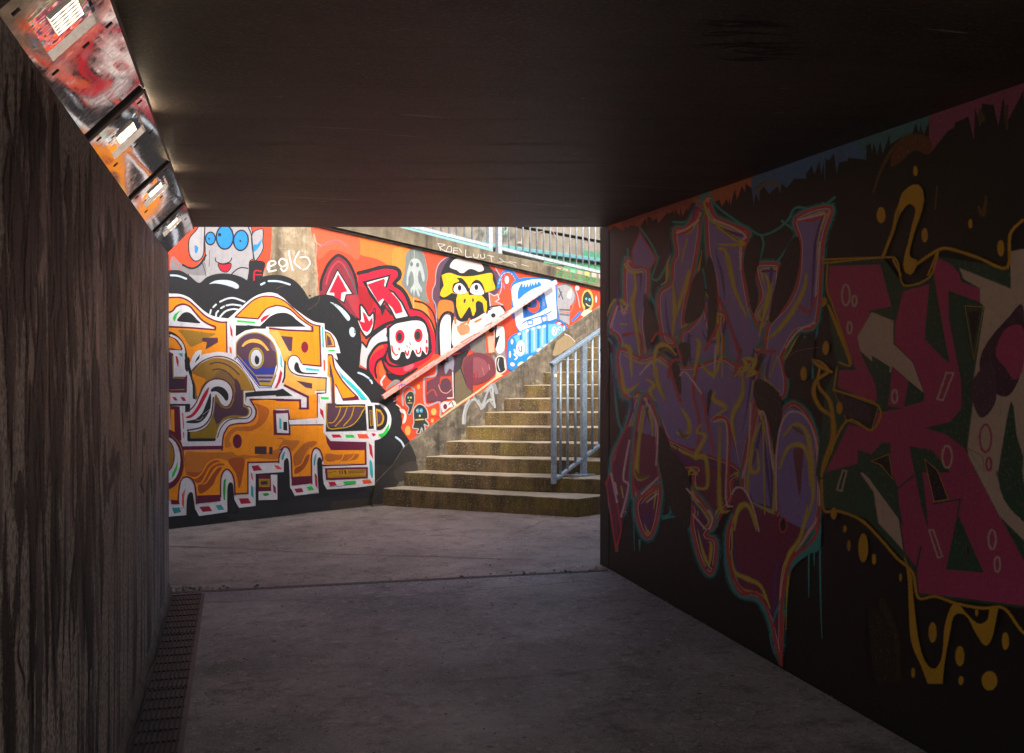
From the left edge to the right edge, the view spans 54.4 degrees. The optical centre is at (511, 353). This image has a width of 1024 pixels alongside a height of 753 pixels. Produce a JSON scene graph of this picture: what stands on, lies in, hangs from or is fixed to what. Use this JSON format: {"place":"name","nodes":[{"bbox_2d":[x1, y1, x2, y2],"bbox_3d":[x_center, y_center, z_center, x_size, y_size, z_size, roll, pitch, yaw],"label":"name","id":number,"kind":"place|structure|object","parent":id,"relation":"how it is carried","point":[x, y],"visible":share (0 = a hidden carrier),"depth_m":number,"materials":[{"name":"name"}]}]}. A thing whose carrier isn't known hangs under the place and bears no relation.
{"place":"outdoors","nodes":[
{"label":"outdoors","id":0,"kind":"place"},
{"bbox_2d":[169,506,610,591],"bbox_3d":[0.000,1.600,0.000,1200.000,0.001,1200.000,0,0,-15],"label":"ground","id":1,"kind":"structure","parent":0,"point":[572,542],"depth_m":8.20,"materials":[{"name":"concrete"}]},
{"bbox_2d":[0,16,172,752],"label":"tunnel wall","id":2,"kind":"structure","parent":1,"relation":"on","point":[86,591],"depth_m":2.81,"materials":[{"name":"brown paint"}]},
{"bbox_2d":[182,546,518,559],"bbox_3d":[-1.338,1.597,7.945,3.082,0.001,0.078,0,0,11],"label":"path joint","id":3,"kind":"object","parent":1,"relation":"on","point":[355,554],"visible":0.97,"depth_m":7.90,"materials":[{"name":"black plastic"}]},
{"bbox_2d":[168,227,599,528],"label":"mural wall","id":4,"kind":"structure","parent":1,"relation":"on","point":[295,353],"depth_m":10.12,"materials":[{"name":"paint"}]},
{"bbox_2d":[400,227,492,250],"bbox_3d":[-1.773,-1.955,10.311,3.997,1.648,0.075,0,0,-40],"label":"ramp railing","id":5,"kind":"object","parent":4,"relation":"on","point":[488,245],"visible":0.1,"depth_m":11.28,"materials":[{"name":"metal"}]},
{"bbox_2d":[381,280,556,398],"bbox_3d":[-0.435,-0.200,11.194,2.454,1.359,0.119,0,0,-40],"label":"handrail","id":6,"kind":"object","parent":4,"relation":"attached to","point":[394,392],"visible":1,"depth_m":11.04,"materials":[{"name":"metal"}]},
{"bbox_2d":[495,227,599,273],"bbox_3d":[2.139,-1.274,13.555,6.012,1.952,0.060,0,0,-40],"label":"ramp railing","id":7,"kind":"object","parent":4,"relation":"on","point":[499,248],"visible":0.09,"depth_m":12.16,"materials":[{"name":"metal"}]},
{"bbox_2d":[172,569,608,593],"bbox_3d":[-0.784,1.595,6.943,3.063,0.012,0.086,0,0,-13],"label":"slot drain","id":8,"kind":"object","parent":1,"relation":"on","point":[351,583],"visible":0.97,"depth_m":6.91,"materials":[{"name":"metal"}]},
{"bbox_2d":[383,335,599,516],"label":"staircase","id":9,"kind":"structure","parent":1,"relation":"on","point":[499,462],"depth_m":10.59,"materials":[{"name":"concrete"}]},
{"bbox_2d":[549,328,599,483],"bbox_3d":[2.028,-0.370,11.407,4.247,3.384,0.220,0,0,-40],"label":"stair railing","id":10,"kind":"object","parent":9,"relation":"on","point":[584,453],"visible":0.27,"depth_m":10.26,"materials":[{"name":"metal"}]},
{"bbox_2d":[426,227,599,278],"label":"retaining wall","id":11,"kind":"structure","parent":1,"relation":"on","point":[533,241],"depth_m":15.52,"materials":[{"name":"grey concrete"}]},
{"bbox_2d":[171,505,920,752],"bbox_3d":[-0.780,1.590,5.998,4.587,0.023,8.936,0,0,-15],"label":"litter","id":12,"kind":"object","parent":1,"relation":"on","point":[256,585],"visible":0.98,"depth_m":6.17,"materials":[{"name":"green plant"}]},
{"bbox_2d":[598,83,1023,752],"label":"tunnel wall","id":13,"kind":"structure","parent":1,"relation":"on","point":[812,421],"depth_m":4.49,"materials":[{"name":"paint"}]},
{"bbox_2d":[114,0,1023,226],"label":"ceiling","id":14,"kind":"structure","parent":13,"relation":"on","point":[436,113],"depth_m":3.62,"materials":[{"name":"concrete"}]},
{"bbox_2d":[0,0,143,133],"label":"tunnel lamp","id":15,"kind":"object","parent":14,"relation":"attached to","point":[80,54],"visible":0.84,"depth_m":2.68,"materials":[{"name":"metal"}]},
{"bbox_2d":[26,0,95,56],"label":"window","id":16,"kind":"structure","parent":15,"relation":"in","point":[39,21],"depth_m":2.48,"materials":[{"name":"glass"}]},
{"bbox_2d":[84,85,169,195],"bbox_3d":[-1.536,-0.824,4.031,0.205,0.232,1.352,0,0,-15],"label":"tunnel lamp","id":17,"kind":"object","parent":14,"relation":"attached to","point":[125,138],"visible":0.76,"depth_m":3.87,"materials":[{"name":"metal"}]},
{"bbox_2d":[104,112,142,155],"bbox_3d":[-1.462,-0.828,3.736,0.125,0.130,0.360,0,0,-15],"label":"window","id":18,"kind":"structure","parent":17,"relation":"in","point":[111,142],"depth_m":3.75,"materials":[{"name":"glass"}]},
{"bbox_2d":[128,160,184,230],"bbox_3d":[-1.894,-0.824,5.333,0.205,0.232,1.352,0,0,-15],"label":"tunnel lamp","id":19,"kind":"object","parent":14,"relation":"attached to","point":[156,197],"visible":0.72,"depth_m":5.20,"materials":[{"name":"metal"}]},
{"bbox_2d":[140,176,166,204],"bbox_3d":[-1.819,-0.828,5.038,0.125,0.130,0.360,0,0,-15],"label":"window","id":20,"kind":"structure","parent":19,"relation":"in","point":[145,198],"depth_m":5.07,"materials":[{"name":"glass"}]},
{"bbox_2d":[153,202,194,252],"bbox_3d":[-2.248,-0.824,6.625,0.205,0.232,1.352,0,0,-15],"label":"tunnel lamp","id":21,"kind":"object","parent":14,"relation":"attached to","point":[173,228],"visible":0.75,"depth_m":6.50,"materials":[{"name":"metal"}]},
{"bbox_2d":[161,214,180,234],"bbox_3d":[-2.174,-0.828,6.330,0.125,0.130,0.360,0,0,-15],"label":"window","id":22,"kind":"structure","parent":21,"relation":"in","point":[165,229],"depth_m":6.39,"materials":[{"name":"glass"}]},
{"bbox_2d":[172,571,926,752],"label":"path","id":23,"kind":"structure","parent":0,"point":[255,700],"depth_m":4.85,"materials":[{"name":"grey concrete"}]},
{"bbox_2d":[127,593,204,752],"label":"drain channel","id":24,"kind":"object","parent":23,"relation":"on","point":[160,725],"visible":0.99,"depth_m":4.78,"materials":[{"name":"black metal"}]},
{"bbox_2d":[223,580,588,601],"bbox_3d":[-0.667,1.585,6.574,2.666,0.001,0.177,0,0,-14],"label":"path joint","id":25,"kind":"object","parent":23,"relation":"on","point":[393,597],"visible":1,"depth_m":6.46,"materials":[{"name":"black plastic"}]}
]}

